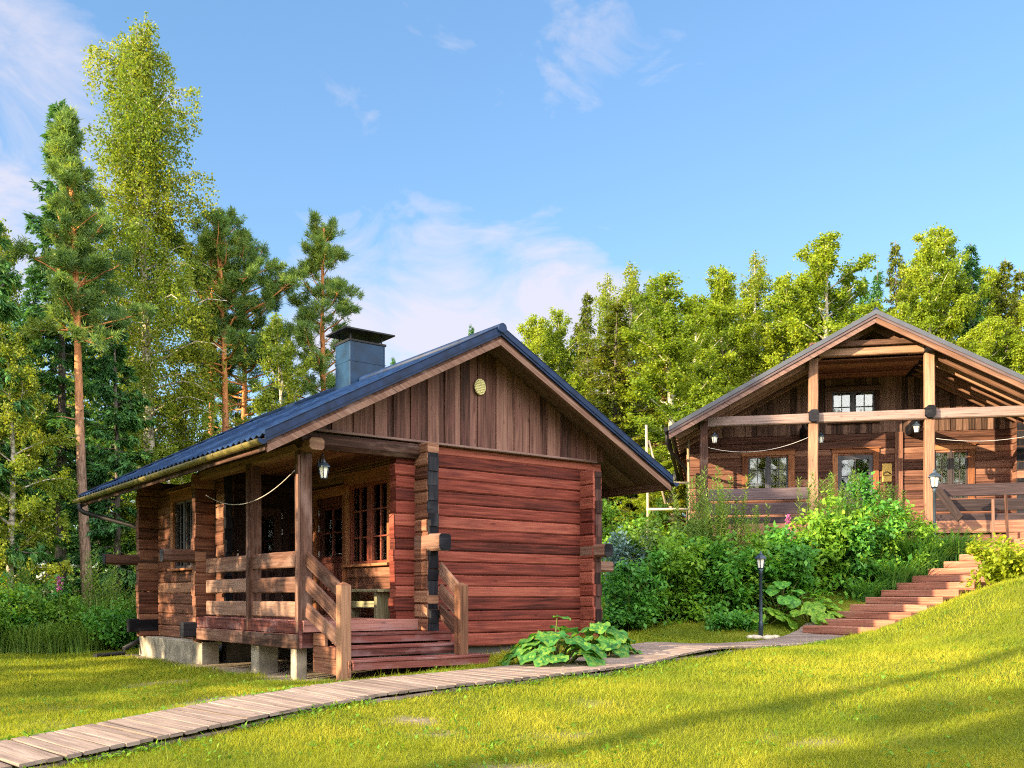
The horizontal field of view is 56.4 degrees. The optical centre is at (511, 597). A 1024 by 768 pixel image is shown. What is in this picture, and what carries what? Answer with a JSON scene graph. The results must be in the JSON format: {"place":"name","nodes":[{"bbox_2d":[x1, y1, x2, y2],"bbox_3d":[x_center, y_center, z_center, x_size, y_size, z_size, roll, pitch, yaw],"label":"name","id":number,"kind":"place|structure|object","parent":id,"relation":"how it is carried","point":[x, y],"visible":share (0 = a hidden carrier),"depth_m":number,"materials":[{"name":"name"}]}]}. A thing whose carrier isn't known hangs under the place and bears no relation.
{"place":"outdoors","nodes":[
{"label":"outdoors","id":0,"kind":"place"},
{"bbox_2d":[0,538,1023,767],"bbox_3d":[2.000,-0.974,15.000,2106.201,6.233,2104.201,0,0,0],"label":"ground","id":1,"kind":"structure","parent":0,"point":[284,666],"depth_m":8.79,"materials":[{"name":"green plant"}]},
{"bbox_2d":[0,578,45,651],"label":"leafy shrub","id":2,"kind":"object","parent":1,"relation":"on","point":[2,614],"visible":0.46,"depth_m":19.05,"materials":[{"name":"green plant"}]},
{"bbox_2d":[6,555,50,607],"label":"tall weed","id":3,"kind":"object","parent":1,"relation":"on","point":[23,576],"visible":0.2,"depth_m":20.38,"materials":[{"name":"green plant"}]},
{"bbox_2d":[0,223,62,593],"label":"spruce tree","id":4,"kind":"object","parent":1,"relation":"on","point":[8,312],"visible":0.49,"depth_m":24.07,"materials":[{"name":"green plant"}]},
{"bbox_2d":[0,570,71,638],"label":"leafy shrub","id":5,"kind":"object","parent":1,"relation":"on","point":[55,594],"visible":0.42,"depth_m":19.15,"materials":[{"name":"green plant"}]},
{"bbox_2d":[0,218,75,532],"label":"birch tree","id":6,"kind":"object","parent":1,"relation":"on","point":[22,348],"visible":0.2,"depth_m":26.98,"materials":[{"name":"green plant"}]},
{"bbox_2d":[0,329,78,597],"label":"birch tree","id":7,"kind":"object","parent":1,"relation":"on","point":[40,444],"visible":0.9,"depth_m":23.95,"materials":[{"name":"green plant"}]},
{"bbox_2d":[0,264,78,601],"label":"spruce tree","id":8,"kind":"object","parent":1,"relation":"on","point":[34,291],"visible":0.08,"depth_m":33.84,"materials":[{"name":"green plant"}]},
{"bbox_2d":[0,618,79,654],"bbox_3d":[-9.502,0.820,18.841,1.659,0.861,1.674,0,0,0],"label":"tall grass","id":9,"kind":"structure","parent":1,"relation":"on","point":[31,648],"depth_m":18.50,"materials":[{"name":"green plant"}]},
{"bbox_2d":[0,578,85,632],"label":"leafy shrub","id":10,"kind":"object","parent":1,"relation":"on","point":[23,607],"visible":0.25,"depth_m":19.40,"materials":[{"name":"green plant"}]},
{"bbox_2d":[16,427,102,605],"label":"spruce tree","id":11,"kind":"object","parent":1,"relation":"on","point":[73,545],"visible":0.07,"depth_m":37.98,"materials":[{"name":"green plant"}]},
{"bbox_2d":[4,99,126,594],"bbox_3d":[-13.526,-6.786,28.077,4.311,15.539,4.328,0,0,-29],"label":"spruce tree","id":12,"kind":"object","parent":1,"relation":"on","point":[60,386],"visible":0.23,"depth_m":27.77,"materials":[{"name":"green plant"}]},
{"bbox_2d":[21,594,113,648],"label":"leafy shrub","id":13,"kind":"object","parent":1,"relation":"on","point":[72,600],"visible":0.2,"depth_m":19.28,"materials":[{"name":"green plant"}]},
{"bbox_2d":[49,619,116,654],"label":"tall grass","id":14,"kind":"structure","parent":1,"relation":"on","point":[79,642],"depth_m":18.71,"materials":[{"name":"green plant"}]},
{"bbox_2d":[6,104,160,605],"bbox_3d":[-11.608,-6.125,25.345,3.611,14.369,3.220,0,0,42],"label":"pine tree","id":15,"kind":"object","parent":1,"relation":"on","point":[70,204],"visible":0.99,"depth_m":25.36,"materials":[{"name":"green plant"}]},
{"bbox_2d":[45,434,130,593],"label":"spruce tree","id":16,"kind":"object","parent":1,"relation":"on","point":[98,543],"visible":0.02,"depth_m":39.72,"materials":[{"name":"green plant"}]},
{"bbox_2d":[44,590,136,647],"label":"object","id":17,"kind":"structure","parent":1,"relation":"on","point":[85,608],"depth_m":19.36,"materials":[{"name":"green plant"}]},
{"bbox_2d":[68,548,125,609],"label":"tall weed","id":18,"kind":"object","parent":1,"relation":"on","point":[89,588],"visible":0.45,"depth_m":20.46,"materials":[{"name":"green plant"}]},
{"bbox_2d":[46,299,159,608],"bbox_3d":[-10.929,-3.495,26.788,3.708,9.742,3.356,0,0,4],"label":"spruce tree","id":19,"kind":"object","parent":1,"relation":"on","point":[128,410],"visible":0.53,"depth_m":26.23,"materials":[{"name":"green plant"}]},
{"bbox_2d":[71,596,138,649],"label":"leafy shrub","id":20,"kind":"object","parent":1,"relation":"on","point":[120,636],"visible":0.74,"depth_m":18.91,"materials":[{"name":"green plant"}]},
{"bbox_2d":[95,577,136,633],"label":"tall weed","id":21,"kind":"object","parent":1,"relation":"on","point":[106,592],"visible":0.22,"depth_m":20.10,"materials":[{"name":"green plant"}]},
{"bbox_2d":[36,11,253,523],"bbox_3d":[-11.545,-9.049,31.024,5.903,19.966,6.468,0,0,28],"label":"birch tree","id":22,"kind":"object","parent":1,"relation":"on","point":[136,122],"visible":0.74,"depth_m":30.56,"materials":[{"name":"green plant"}]},
{"bbox_2d":[113,441,195,572],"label":"birch tree","id":23,"kind":"object","parent":1,"relation":"on","point":[165,450],"visible":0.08,"depth_m":26.62,"materials":[{"name":"green plant"}]},
{"bbox_2d":[131,369,213,502],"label":"birch tree","id":24,"kind":"object","parent":1,"relation":"on","point":[203,436],"visible":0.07,"depth_m":31.82,"materials":[{"name":"green plant"}]},
{"bbox_2d":[172,234,263,435],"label":"pine tree","id":25,"kind":"object","parent":1,"relation":"on","point":[225,266],"visible":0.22,"depth_m":33.59,"materials":[{"name":"green plant"}]},
{"bbox_2d":[158,205,304,432],"bbox_3d":[-10.226,-6.400,33.077,5.711,14.451,4.486,0,0,43],"label":"pine tree","id":26,"kind":"object","parent":1,"relation":"on","point":[215,240],"visible":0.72,"depth_m":32.53,"materials":[{"name":"green plant"}]},
{"bbox_2d":[214,378,256,434],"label":"birch tree","id":27,"kind":"object","parent":1,"relation":"on","point":[236,415],"visible":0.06,"depth_m":35.91,"materials":[{"name":"green plant"}]},
{"bbox_2d":[172,229,320,423],"bbox_3d":[-9.485,-6.488,35.206,5.829,14.450,5.214,0,0,43],"label":"pine tree","id":28,"kind":"object","parent":1,"relation":"on","point":[250,254],"visible":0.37,"depth_m":34.74,"materials":[{"name":"green plant"}]},
{"bbox_2d":[230,312,317,425],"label":"birch tree","id":29,"kind":"object","parent":1,"relation":"on","point":[280,357],"visible":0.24,"depth_m":29.61,"materials":[{"name":"green plant"}]},
{"bbox_2d":[269,208,365,407],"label":"pine tree","id":30,"kind":"object","parent":1,"relation":"on","point":[322,252],"visible":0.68,"depth_m":33.51,"materials":[{"name":"green plant"}]},
{"bbox_2d":[73,323,678,680],"bbox_3d":[-2.695,-1.680,16.606,7.138,5.960,9.370,0,0,-37],"label":"log cabin","id":31,"kind":"object","parent":1,"relation":"on","point":[452,502],"visible":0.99,"depth_m":13.99,"materials":[{"name":"brown wood"}]},
{"bbox_2d":[167,486,192,570],"bbox_3d":[-5.600,-1.151,16.269,0.155,1.383,1.340,0,0,-37],"label":"window","id":32,"kind":"structure","parent":31,"relation":"in","point":[181,513],"depth_m":16.49,"materials":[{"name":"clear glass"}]},
{"bbox_2d":[235,506,282,600],"bbox_3d":[-4.118,-0.635,15.527,0.829,1.830,0.119,0,0,-37],"label":"door","id":33,"kind":"structure","parent":31,"relation":"in","point":[240,512],"depth_m":15.61,"materials":[{"name":"black wood"}]},
{"bbox_2d":[319,496,341,614],"bbox_3d":[-2.853,-0.650,15.083,0.119,1.860,0.899,0,0,-37],"label":"door","id":34,"kind":"structure","parent":31,"relation":"in","point":[330,512],"depth_m":15.16,"materials":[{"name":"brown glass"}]},
{"bbox_2d":[341,464,390,567],"bbox_3d":[-2.130,-1.171,14.101,0.155,1.423,1.460,0,0,-37],"label":"window","id":35,"kind":"structure","parent":31,"relation":"in","point":[368,507],"depth_m":14.10,"materials":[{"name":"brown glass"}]},
{"bbox_2d":[351,589,393,618],"bbox_3d":[-2.090,0.085,13.704,0.335,0.410,1.240,0,0,-37],"label":"bench","id":36,"kind":"object","parent":31,"relation":"on","point":[379,604],"visible":0.57,"depth_m":13.30,"materials":[{"name":"brown wood"}]},
{"bbox_2d":[0,622,845,767],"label":"boardwalk","id":37,"kind":"structure","parent":1,"relation":"on","point":[48,747],"depth_m":9.09,"materials":[{"name":"grey wood"}]},
{"bbox_2d":[516,313,562,365],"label":"aspen tree","id":38,"kind":"object","parent":1,"relation":"on","point":[533,338],"visible":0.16,"depth_m":45.87,"materials":[{"name":"green plant"}]},
{"bbox_2d":[497,615,606,666],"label":"rhubarb plant","id":39,"kind":"object","parent":1,"relation":"on","point":[531,650],"visible":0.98,"depth_m":12.01,"materials":[{"name":"green plant"}]},
{"bbox_2d":[540,306,589,382],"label":"aspen tree","id":40,"kind":"object","parent":1,"relation":"on","point":[562,361],"visible":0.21,"depth_m":46.68,"materials":[{"name":"green plant"}]},
{"bbox_2d":[566,371,608,522],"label":"aspen tree","id":41,"kind":"object","parent":1,"relation":"on","point":[576,383],"visible":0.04,"depth_m":37.71,"materials":[{"name":"green plant"}]},
{"bbox_2d":[567,291,611,535],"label":"spruce tree","id":42,"kind":"object","parent":1,"relation":"on","point":[586,321],"visible":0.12,"depth_m":43.87,"materials":[{"name":"green plant"}]},
{"bbox_2d":[565,621,642,657],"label":"rhubarb plant","id":43,"kind":"object","parent":1,"relation":"on","point":[614,640],"visible":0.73,"depth_m":13.04,"materials":[{"name":"green plant"}]},
{"bbox_2d":[578,273,634,574],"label":"birch tree","id":44,"kind":"object","parent":1,"relation":"on","point":[604,302],"visible":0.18,"depth_m":45.73,"materials":[{"name":"green plant"}]},
{"bbox_2d":[576,261,667,519],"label":"birch tree","id":45,"kind":"object","parent":1,"relation":"on","point":[632,286],"visible":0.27,"depth_m":41.79,"materials":[{"name":"green plant"}]},
{"bbox_2d":[581,298,663,573],"bbox_3d":[4.108,-5.644,36.215,5.274,11.243,5.157,0,0,-44],"label":"spruce tree","id":46,"kind":"object","parent":1,"relation":"on","point":[609,352],"visible":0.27,"depth_m":35.83,"materials":[{"name":"green plant"}]},
{"bbox_2d":[601,525,651,586],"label":"leafy shrub","id":47,"kind":"object","parent":1,"relation":"on","point":[618,552],"visible":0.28,"depth_m":23.77,"materials":[{"name":"blue plant"}]},
{"bbox_2d":[601,496,672,575],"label":"leafy shrub","id":48,"kind":"object","parent":1,"relation":"on","point":[609,515],"visible":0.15,"depth_m":27.67,"materials":[{"name":"green plant"}]},
{"bbox_2d":[601,545,675,631],"bbox_3d":[2.599,-0.130,20.133,1.686,1.918,2.303,0,0,0],"label":"leafy shrub","id":49,"kind":"object","parent":1,"relation":"on","point":[630,609],"visible":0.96,"depth_m":19.51,"materials":[{"name":"green plant"}]},
{"bbox_2d":[601,510,676,566],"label":"leafy shrub","id":50,"kind":"object","parent":1,"relation":"on","point":[642,523],"visible":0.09,"depth_m":24.50,"materials":[{"name":"green plant"}]},
{"bbox_2d":[617,277,665,462],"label":"birch tree","id":51,"kind":"object","parent":1,"relation":"on","point":[651,332],"visible":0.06,"depth_m":45.69,"materials":[{"name":"green plant"}]},
{"bbox_2d":[610,447,685,543],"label":"aspen tree","id":52,"kind":"object","parent":1,"relation":"on","point":[642,506],"visible":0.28,"depth_m":32.80,"materials":[{"name":"green plant"}]},
{"bbox_2d":[615,529,719,621],"bbox_3d":[3.429,-0.469,20.392,1.902,2.099,2.179,0,0,-38],"label":"leafy shrub","id":53,"kind":"object","parent":1,"relation":"on","point":[684,569],"visible":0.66,"depth_m":19.88,"materials":[{"name":"green plant"}]},
{"bbox_2d":[645,425,690,537],"bbox_3d":[4.148,-2.450,25.419,1.206,4.301,0.161,0,0,2],"label":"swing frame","id":54,"kind":"object","parent":1,"relation":"on","point":[647,441],"visible":0.39,"depth_m":25.36,"materials":[{"name":"wood"}]},
{"bbox_2d":[609,270,733,530],"bbox_3d":[5.952,-6.316,33.913,4.669,10.706,5.679,0,0,0],"label":"aspen tree","id":55,"kind":"object","parent":1,"relation":"on","point":[675,352],"visible":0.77,"depth_m":33.67,"materials":[{"name":"green plant"}]},
{"bbox_2d":[629,513,715,565],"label":"leafy shrub","id":56,"kind":"object","parent":1,"relation":"on","point":[653,542],"visible":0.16,"depth_m":23.34,"materials":[{"name":"green plant"}]},
{"bbox_2d":[652,291,734,507],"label":"aspen tree","id":57,"kind":"object","parent":1,"relation":"on","point":[706,335],"visible":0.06,"depth_m":39.66,"materials":[{"name":"green plant"}]},
{"bbox_2d":[673,347,738,500],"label":"aspen tree","id":58,"kind":"object","parent":1,"relation":"on","point":[701,363],"visible":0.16,"depth_m":36.63,"materials":[{"name":"green plant"}]},
{"bbox_2d":[669,464,751,554],"bbox_3d":[4.431,-1.456,21.490,1.502,3.087,1.435,0,0,-34],"label":"tall weed","id":59,"kind":"object","parent":1,"relation":"on","point":[718,521],"visible":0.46,"depth_m":21.37,"materials":[{"name":"green plant"}]},
{"bbox_2d":[676,530,766,615],"bbox_3d":[4.420,-0.419,20.312,2.115,2.010,1.900,0,0,31],"label":"leafy shrub","id":60,"kind":"object","parent":1,"relation":"on","point":[731,575],"visible":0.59,"depth_m":19.89,"materials":[{"name":"green plant"}]},
{"bbox_2d":[681,263,769,391],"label":"aspen tree","id":61,"kind":"object","parent":1,"relation":"on","point":[723,286],"visible":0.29,"depth_m":41.34,"materials":[{"name":"green plant"}]},
{"bbox_2d":[703,605,766,631],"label":"leafy shrub","id":62,"kind":"object","parent":1,"relation":"on","point":[735,619],"visible":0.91,"depth_m":18.94,"materials":[{"name":"green plant"}]},
{"bbox_2d":[706,491,771,555],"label":"tall weed","id":63,"kind":"object","parent":1,"relation":"on","point":[744,543],"visible":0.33,"depth_m":21.40,"materials":[{"name":"green plant"}]},
{"bbox_2d":[716,250,779,385],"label":"birch tree","id":64,"kind":"object","parent":1,"relation":"on","point":[757,279],"visible":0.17,"depth_m":44.87,"materials":[{"name":"green plant"}]},
{"bbox_2d":[715,529,786,610],"bbox_3d":[5.072,-0.568,20.483,1.742,1.756,2.030,0,0,0],"label":"leafy shrub","id":65,"kind":"object","parent":1,"relation":"on","point":[761,545],"visible":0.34,"depth_m":19.93,"materials":[{"name":"green plant"}]},
{"bbox_2d":[755,551,766,635],"bbox_3d":[4.797,0.007,18.400,0.248,1.816,0.215,0,0,-10],"label":"lamp post","id":66,"kind":"object","parent":1,"relation":"on","point":[760,558],"visible":0.96,"depth_m":18.37,"materials":[{"name":"black metal"}]},
{"bbox_2d":[742,607,799,629],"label":"butterbur plant","id":67,"kind":"object","parent":1,"relation":"on","point":[781,616],"visible":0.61,"depth_m":19.00,"materials":[{"name":"green plant"}]},
{"bbox_2d":[601,536,942,628],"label":"undergrowth","id":68,"kind":"object","parent":1,"relation":"on","point":[825,590],"visible":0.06,"depth_m":20.03,"materials":[{"name":"green plant"}]},
{"bbox_2d":[735,270,820,380],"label":"aspen tree","id":69,"kind":"object","parent":1,"relation":"on","point":[778,345],"visible":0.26,"depth_m":40.48,"materials":[{"name":"green plant"}]},
{"bbox_2d":[749,520,821,597],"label":"leafy shrub","id":70,"kind":"object","parent":1,"relation":"on","point":[799,562],"visible":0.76,"depth_m":19.93,"materials":[{"name":"green plant"}]},
{"bbox_2d":[747,572,828,610],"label":"butterbur plant","id":71,"kind":"object","parent":1,"relation":"on","point":[789,601],"visible":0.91,"depth_m":19.38,"materials":[{"name":"green plant"}]},
{"bbox_2d":[763,594,844,624],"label":"butterbur plant","id":72,"kind":"object","parent":1,"relation":"on","point":[816,612],"visible":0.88,"depth_m":18.80,"materials":[{"name":"green plant"}]},
{"bbox_2d":[736,230,887,373],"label":"aspen tree","id":73,"kind":"object","parent":1,"relation":"on","point":[820,260],"visible":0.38,"depth_m":39.68,"materials":[{"name":"green plant"}]},
{"bbox_2d":[785,489,879,593],"bbox_3d":[7.054,-1.194,21.025,1.991,2.318,2.043,0,0,0],"label":"leafy shrub","id":74,"kind":"object","parent":1,"relation":"on","point":[831,553],"visible":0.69,"depth_m":20.51,"materials":[{"name":"green plant"}]},
{"bbox_2d":[794,469,882,578],"bbox_3d":[7.315,-1.680,21.742,1.883,2.626,2.230,0,0,-21],"label":"tall weed","id":75,"kind":"object","parent":1,"relation":"on","point":[855,500],"visible":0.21,"depth_m":21.71,"materials":[{"name":"green plant"}]},
{"bbox_2d":[664,307,1023,548],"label":"log house","id":76,"kind":"structure","parent":1,"relation":"on","point":[865,392],"depth_m":24.90,"materials":[{"name":"wood"}]},
{"bbox_2d":[740,449,795,488],"bbox_3d":[7.027,-3.377,26.193,1.480,1.333,0.235,0,0,12],"label":"window","id":77,"kind":"structure","parent":76,"relation":"in","point":[785,469],"depth_m":26.19,"materials":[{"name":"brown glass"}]},
{"bbox_2d":[826,384,880,424],"bbox_3d":[9.191,-5.191,25.718,1.410,1.023,0.235,0,0,12],"label":"window","id":78,"kind":"structure","parent":76,"relation":"in","point":[834,399],"depth_m":25.71,"materials":[{"name":"clear glass"}]},
{"bbox_2d":[838,455,872,510],"bbox_3d":[9.250,-2.870,25.720,0.919,2.040,0.119,0,0,12],"label":"door","id":79,"kind":"structure","parent":76,"relation":"in","point":[853,457],"depth_m":25.75,"materials":[{"name":"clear glass"}]},
{"bbox_2d":[935,443,976,498],"bbox_3d":[11.611,-3.311,25.252,1.240,1.503,0.235,0,0,12],"label":"window","id":80,"kind":"structure","parent":76,"relation":"in","point":[961,466],"depth_m":25.23,"materials":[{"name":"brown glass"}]},
{"bbox_2d":[809,469,909,587],"bbox_3d":[7.646,-1.466,21.068,2.092,2.776,2.263,0,0,0],"label":"leafy shrub","id":81,"kind":"object","parent":1,"relation":"on","point":[862,539],"visible":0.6,"depth_m":20.66,"materials":[{"name":"green plant"}]},
{"bbox_2d":[840,576,904,601],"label":"daylily clump","id":82,"kind":"object","parent":1,"relation":"on","point":[875,589],"visible":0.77,"depth_m":19.84,"materials":[{"name":"green plant"}]},
{"bbox_2d":[866,270,887,311],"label":"spruce tree","id":83,"kind":"object","parent":1,"relation":"on","point":[878,292],"visible":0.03,"depth_m":57.80,"materials":[{"name":"green plant"}]},
{"bbox_2d":[855,480,916,556],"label":"leafy shrub","id":84,"kind":"object","parent":1,"relation":"on","point":[882,498],"visible":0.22,"depth_m":21.60,"materials":[{"name":"green plant"}]},
{"bbox_2d":[855,555,940,589],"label":"daylily clump","id":85,"kind":"object","parent":1,"relation":"on","point":[906,576],"visible":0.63,"depth_m":20.26,"materials":[{"name":"green plant"}]},
{"bbox_2d":[882,240,913,321],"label":"spruce tree","id":86,"kind":"object","parent":1,"relation":"on","point":[892,280],"visible":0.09,"depth_m":46.87,"materials":[{"name":"green plant"}]},
{"bbox_2d":[870,501,945,572],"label":"leafy shrub","id":87,"kind":"object","parent":1,"relation":"on","point":[890,542],"visible":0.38,"depth_m":20.92,"materials":[{"name":"green plant"}]},
{"bbox_2d":[888,258,927,323],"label":"aspen tree","id":88,"kind":"object","parent":1,"relation":"on","point":[911,285],"depth_m":59.57,"materials":[{"name":"green plant"}]},
{"bbox_2d":[803,532,1023,635],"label":"garden steps","id":89,"kind":"structure","parent":1,"relation":"on","point":[919,593],"depth_m":18.64,"materials":[{"name":"brown wood"}]},
{"bbox_2d":[887,300,940,337],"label":"aspen tree","id":90,"kind":"object","parent":1,"relation":"on","point":[904,310],"visible":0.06,"depth_m":38.63,"materials":[{"name":"green plant"}]},
{"bbox_2d":[876,527,985,575],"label":"daylily clump","id":91,"kind":"object","parent":1,"relation":"on","point":[919,548],"visible":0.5,"depth_m":20.89,"materials":[{"name":"green plant"}]},
{"bbox_2d":[928,469,940,535],"bbox_3d":[9.560,-1.849,21.600,0.310,2.133,0.268,0,0,-10],"label":"lamp post","id":92,"kind":"object","parent":1,"relation":"on","point":[934,477],"visible":0.78,"depth_m":21.57,"materials":[{"name":"black metal"}]},
{"bbox_2d":[884,222,989,349],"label":"aspen tree","id":93,"kind":"object","parent":1,"relation":"on","point":[936,291],"visible":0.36,"depth_m":41.38,"materials":[{"name":"green plant"}]},
{"bbox_2d":[901,528,1004,563],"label":"daylily clump","id":94,"kind":"object","parent":1,"relation":"on","point":[957,552],"visible":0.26,"depth_m":21.18,"materials":[{"name":"plant"}]},
{"bbox_2d":[915,227,991,353],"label":"aspen tree","id":95,"kind":"object","parent":1,"relation":"on","point":[963,287],"visible":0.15,"depth_m":42.38,"materials":[{"name":"green plant"}]},
{"bbox_2d":[958,243,995,353],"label":"spruce tree","id":96,"kind":"object","parent":1,"relation":"on","point":[975,273],"visible":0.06,"depth_m":43.87,"materials":[{"name":"green plant"}]},
{"bbox_2d":[959,531,1023,587],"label":"yellow plant","id":97,"kind":"object","parent":1,"relation":"on","point":[1006,561],"visible":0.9,"depth_m":17.45,"materials":[{"name":"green plant"}]},
{"bbox_2d":[965,264,1022,341],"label":"aspen tree","id":98,"kind":"object","parent":1,"relation":"on","point":[987,279],"visible":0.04,"depth_m":59.61,"materials":[{"name":"green plant"}]},
{"bbox_2d":[967,318,1023,374],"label":"aspen tree","id":99,"kind":"object","parent":1,"relation":"on","point":[986,342],"visible":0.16,"depth_m":37.85,"materials":[{"name":"green plant"}]},
{"bbox_2d":[979,258,1023,370],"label":"spruce tree","id":100,"kind":"object","parent":1,"relation":"on","point":[1001,301],"visible":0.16,"depth_m":42.80,"materials":[{"name":"green plant"}]},
{"bbox_2d":[986,294,1023,371],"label":"aspen tree","id":101,"kind":"object","parent":1,"relation":"on","point":[1016,361],"visible":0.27,"depth_m":37.84,"materials":[{"name":"green plant"}]},
{"bbox_2d":[1001,268,1023,348],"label":"spruce tree","id":102,"kind":"object","parent":1,"relation":"on","point":[1018,277],"visible":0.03,"depth_m":57.86,"materials":[{"name":"green plant"}]},
{"bbox_2d":[0,0,1023,591],"label":"sky","id":103,"kind":"structure","parent":0,"point":[483,164],"materials":[{"name":"blue"}]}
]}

